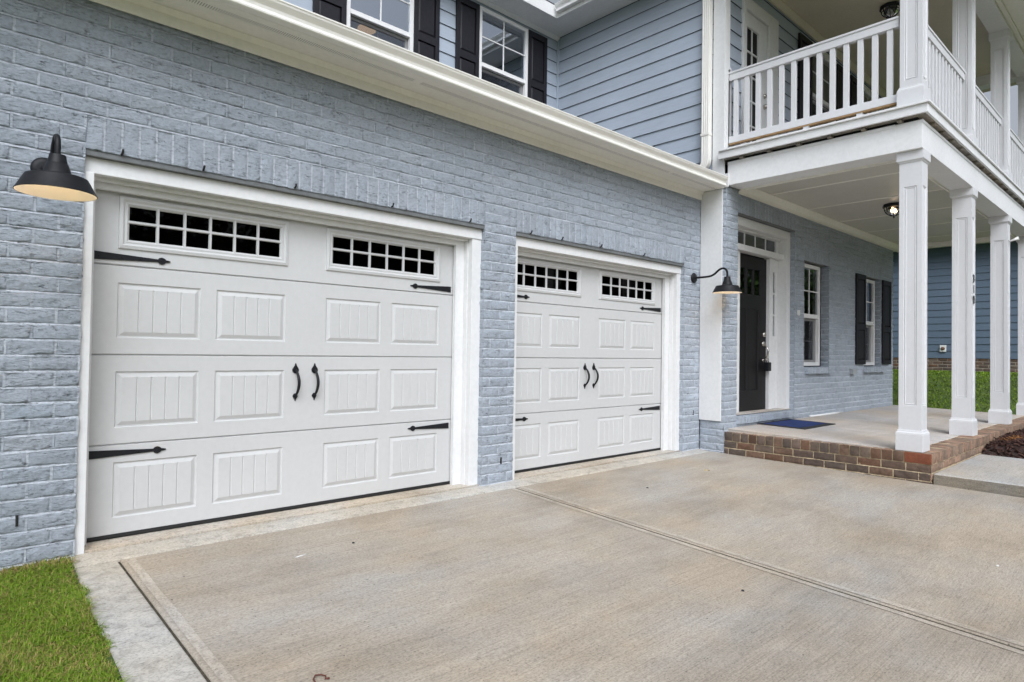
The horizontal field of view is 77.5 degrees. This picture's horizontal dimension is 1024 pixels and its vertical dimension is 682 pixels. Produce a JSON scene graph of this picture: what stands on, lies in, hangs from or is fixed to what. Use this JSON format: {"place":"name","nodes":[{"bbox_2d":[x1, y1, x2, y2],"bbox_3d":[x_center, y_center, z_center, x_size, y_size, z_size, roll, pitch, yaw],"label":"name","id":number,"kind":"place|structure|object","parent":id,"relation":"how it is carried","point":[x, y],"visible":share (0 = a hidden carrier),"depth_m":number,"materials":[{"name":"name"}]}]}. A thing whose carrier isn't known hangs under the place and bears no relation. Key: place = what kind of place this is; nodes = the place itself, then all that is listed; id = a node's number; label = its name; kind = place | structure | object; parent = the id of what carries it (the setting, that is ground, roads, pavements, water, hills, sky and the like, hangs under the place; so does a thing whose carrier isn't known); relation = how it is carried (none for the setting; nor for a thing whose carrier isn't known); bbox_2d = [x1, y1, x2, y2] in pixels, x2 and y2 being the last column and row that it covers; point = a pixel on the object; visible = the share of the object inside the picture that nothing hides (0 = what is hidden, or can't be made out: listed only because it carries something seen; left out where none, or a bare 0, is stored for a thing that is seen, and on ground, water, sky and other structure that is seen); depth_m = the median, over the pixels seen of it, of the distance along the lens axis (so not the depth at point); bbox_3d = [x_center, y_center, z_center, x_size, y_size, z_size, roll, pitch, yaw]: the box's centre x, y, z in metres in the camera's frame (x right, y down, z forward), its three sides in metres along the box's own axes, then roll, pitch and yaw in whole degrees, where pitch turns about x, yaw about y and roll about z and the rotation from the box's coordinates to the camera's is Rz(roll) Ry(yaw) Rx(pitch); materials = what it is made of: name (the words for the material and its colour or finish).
{"place":"outdoors","nodes":[
{"label":"outdoors","id":0,"kind":"place"},
{"bbox_2d":[0,554,150,681],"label":"lawn grass","id":1,"kind":"structure","parent":0,"point":[63,623],"depth_m":2.69,"materials":[{"name":"green plant"}]},
{"bbox_2d":[84,450,680,553],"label":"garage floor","id":2,"kind":"structure","parent":0,"point":[106,544],"depth_m":4.50,"materials":[{"name":"grey concrete"}]},
{"bbox_2d":[70,449,710,575],"bbox_3d":[-0.005,1.302,5.598,6.420,0.109,0.182,2,-1,-43],"label":"garage apron","id":3,"kind":"object","parent":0,"point":[122,553],"visible":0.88,"depth_m":4.39,"materials":[{"name":"concrete"}]},
{"bbox_2d":[0,370,1017,681],"bbox_3d":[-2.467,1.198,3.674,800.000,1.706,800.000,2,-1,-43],"label":"ground","id":4,"kind":"structure","parent":0,"point":[930,396],"depth_m":13.06,"materials":[{"name":"green plant"}]},
{"bbox_2d":[75,561,206,681],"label":"driveway edging","id":5,"kind":"object","parent":4,"relation":"on","point":[148,648],"visible":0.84,"depth_m":2.72,"materials":[{"name":"concrete"}]},
{"bbox_2d":[0,0,1023,570],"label":"house","id":6,"kind":"structure","parent":4,"relation":"on","point":[296,254],"depth_m":5.51,"materials":[{"name":"brick"}]},
{"bbox_2d":[13,134,97,201],"bbox_3d":[-2.280,-0.859,3.168,0.332,0.301,0.606,2,-1,-43],"label":"wall lamp","id":7,"kind":"object","parent":6,"relation":"attached to","point":[51,176],"visible":1,"depth_m":3.05,"materials":[{"name":"black metal"}]},
{"bbox_2d":[86,189,453,542],"bbox_3d":[-1.482,0.141,4.582,2.810,2.112,0.119,2,-1,-43],"label":"garage door","id":8,"kind":"structure","parent":6,"relation":"in","point":[243,364],"depth_m":4.34,"materials":[{"name":"white metal"}]},
{"bbox_2d":[358,24,375,34],"bbox_3d":[-2.195,-4.705,9.634,0.270,0.034,0.270,2,-1,-43],"label":"room light","id":9,"kind":"object","parent":6,"relation":"attached to","point":[365,29],"visible":0.66,"depth_m":9.60,"materials":[{"name":"beige"}]},
{"bbox_2d":[346,0,413,51],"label":"window","id":10,"kind":"structure","parent":6,"relation":"in","point":[408,34],"depth_m":7.73,"materials":[{"name":"white plastic"}]},
{"bbox_2d":[479,5,527,96],"bbox_3d":[-0.143,-3.665,8.995,0.927,1.780,0.090,2,-1,-43],"label":"window","id":11,"kind":"structure","parent":6,"relation":"in","point":[523,86],"depth_m":9.04,"materials":[{"name":"white plastic"}]},
{"bbox_2d":[515,256,661,472],"bbox_3d":[0.821,0.214,6.724,2.810,2.112,0.119,2,-1,-43],"label":"garage door","id":12,"kind":"structure","parent":6,"relation":"in","point":[589,339],"depth_m":6.68,"materials":[{"name":"white metal"}]},
{"bbox_2d":[691,267,741,293],"bbox_3d":[2.417,-0.713,7.535,0.332,0.301,0.606,2,-1,-43],"label":"wall lamp","id":13,"kind":"object","parent":6,"relation":"attached to","point":[727,286],"visible":1,"depth_m":7.41,"materials":[{"name":"black metal"}]},
{"bbox_2d":[739,254,768,411],"bbox_3d":[3.220,-0.101,8.478,0.830,2.052,0.100,2,-1,-43],"label":"entry door","id":14,"kind":"structure","parent":6,"relation":"in","point":[752,338],"depth_m":8.55,"materials":[{"name":"black wood"}]},
{"bbox_2d":[764,357,770,370],"bbox_3d":[3.482,0.317,8.679,0.096,0.185,0.066,2,-1,-43],"label":"lock box","id":15,"kind":"object","parent":14,"relation":"hanging from","point":[767,366],"visible":1,"depth_m":8.65,"materials":[{"name":"black metal"}]},
{"bbox_2d":[747,12,766,141],"bbox_3d":[3.199,-3.254,8.348,0.602,1.955,0.090,2,-1,-43],"label":"balcony door","id":16,"kind":"structure","parent":6,"relation":"in","point":[753,24],"depth_m":8.44,"materials":[{"name":"white wood"}]},
{"bbox_2d":[738,231,778,252],"bbox_3d":[3.240,-1.321,8.539,1.419,0.187,0.030,2,-1,-43],"label":"transom window","id":17,"kind":"structure","parent":6,"relation":"in","point":[776,244],"depth_m":8.75,"materials":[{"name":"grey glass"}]},
{"bbox_2d":[772,260,777,407],"bbox_3d":[3.661,-0.098,8.931,0.213,2.074,0.035,2,-1,-43],"label":"sidelight window","id":18,"kind":"structure","parent":6,"relation":"in","point":[775,263],"depth_m":8.95,"materials":[{"name":"white glass"}]},
{"bbox_2d":[757,419,834,429],"bbox_3d":[3.689,1.075,8.287,0.970,0.022,0.630,2,-1,-43],"label":"door mat","id":19,"kind":"object","parent":6,"relation":"on","point":[796,424],"depth_m":8.19,"materials":[{"name":"blue fabric"}]},
{"bbox_2d":[804,264,819,365],"bbox_3d":[4.386,-0.382,9.473,0.713,1.497,0.090,2,-1,-43],"label":"window","id":20,"kind":"structure","parent":6,"relation":"in","point":[814,318],"depth_m":9.66,"materials":[{"name":"white plastic"}]},
{"bbox_2d":[813,54,835,125],"bbox_3d":[4.780,-3.681,9.869,0.960,1.490,0.090,2,-1,-43],"label":"window","id":21,"kind":"structure","parent":6,"relation":"in","point":[826,61],"depth_m":9.96,"materials":[{"name":"black glass"}]},
{"bbox_2d":[864,279,874,364],"bbox_3d":[6.153,-0.326,11.117,0.715,1.497,0.090,2,-1,-43],"label":"window","id":22,"kind":"structure","parent":6,"relation":"in","point":[870,324],"depth_m":11.31,"materials":[{"name":"white plastic"}]},
{"bbox_2d":[864,88,877,113],"bbox_3d":[6.219,-3.635,11.206,0.950,1.490,0.090,2,-1,-43],"label":"window","id":23,"kind":"structure","parent":6,"relation":"in","point":[867,94],"depth_m":11.24,"materials":[{"name":"white plastic"}]},
{"bbox_2d":[879,1,899,18],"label":"ceiling light","id":24,"kind":"object","parent":6,"relation":"attached to","point":[892,9],"visible":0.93,"depth_m":8.77,"materials":[{"name":"black metal"}]},
{"bbox_2d":[882,202,898,217],"bbox_3d":[5.225,-1.773,8.723,0.262,0.194,0.262,0,-1,25],"label":"ceiling light","id":25,"kind":"object","parent":6,"relation":"attached to","point":[893,207],"visible":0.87,"depth_m":8.69,"materials":[{"name":"black metal"}]},
{"bbox_2d":[893,241,1017,371],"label":"neighbour house","id":26,"kind":"structure","parent":4,"relation":"on","point":[939,308],"depth_m":16.36,"materials":[{"name":"blue wood"}]},
{"bbox_2d":[120,451,1023,681],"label":"driveway","id":27,"kind":"structure","parent":0,"point":[509,585],"depth_m":3.45,"materials":[{"name":"concrete"}]},
{"bbox_2d":[313,674,329,681],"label":"twig","id":28,"kind":"object","parent":27,"relation":"on","point":[319,675],"visible":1,"depth_m":2.43,"materials":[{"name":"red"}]},
{"bbox_2d":[118,488,1023,681],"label":"driveway joints","id":29,"kind":"object","parent":27,"relation":"on","point":[172,633],"visible":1,"depth_m":3.24,"materials":[{"name":"concrete"}]},
{"bbox_2d":[548,0,1017,136],"label":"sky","id":30,"kind":"structure","parent":0,"point":[1013,89],"materials":[{"name":"white"}]},
{"bbox_2d":[893,369,1017,413],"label":"side lawn grass","id":31,"kind":"structure","parent":0,"point":[947,372],"depth_m":13.96,"materials":[{"name":"green plant"}]},
{"bbox_2d":[934,454,1023,497],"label":"walkway","id":32,"kind":"structure","parent":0,"point":[1001,475],"depth_m":5.99,"materials":[{"name":"concrete"}]},
{"bbox_2d":[982,428,1023,458],"bbox_3d":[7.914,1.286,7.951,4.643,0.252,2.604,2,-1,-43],"label":"bark mulch","id":33,"kind":"object","parent":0,"point":[1014,437],"visible":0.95,"depth_m":7.44,"materials":[{"name":"brown wood"}]}
]}

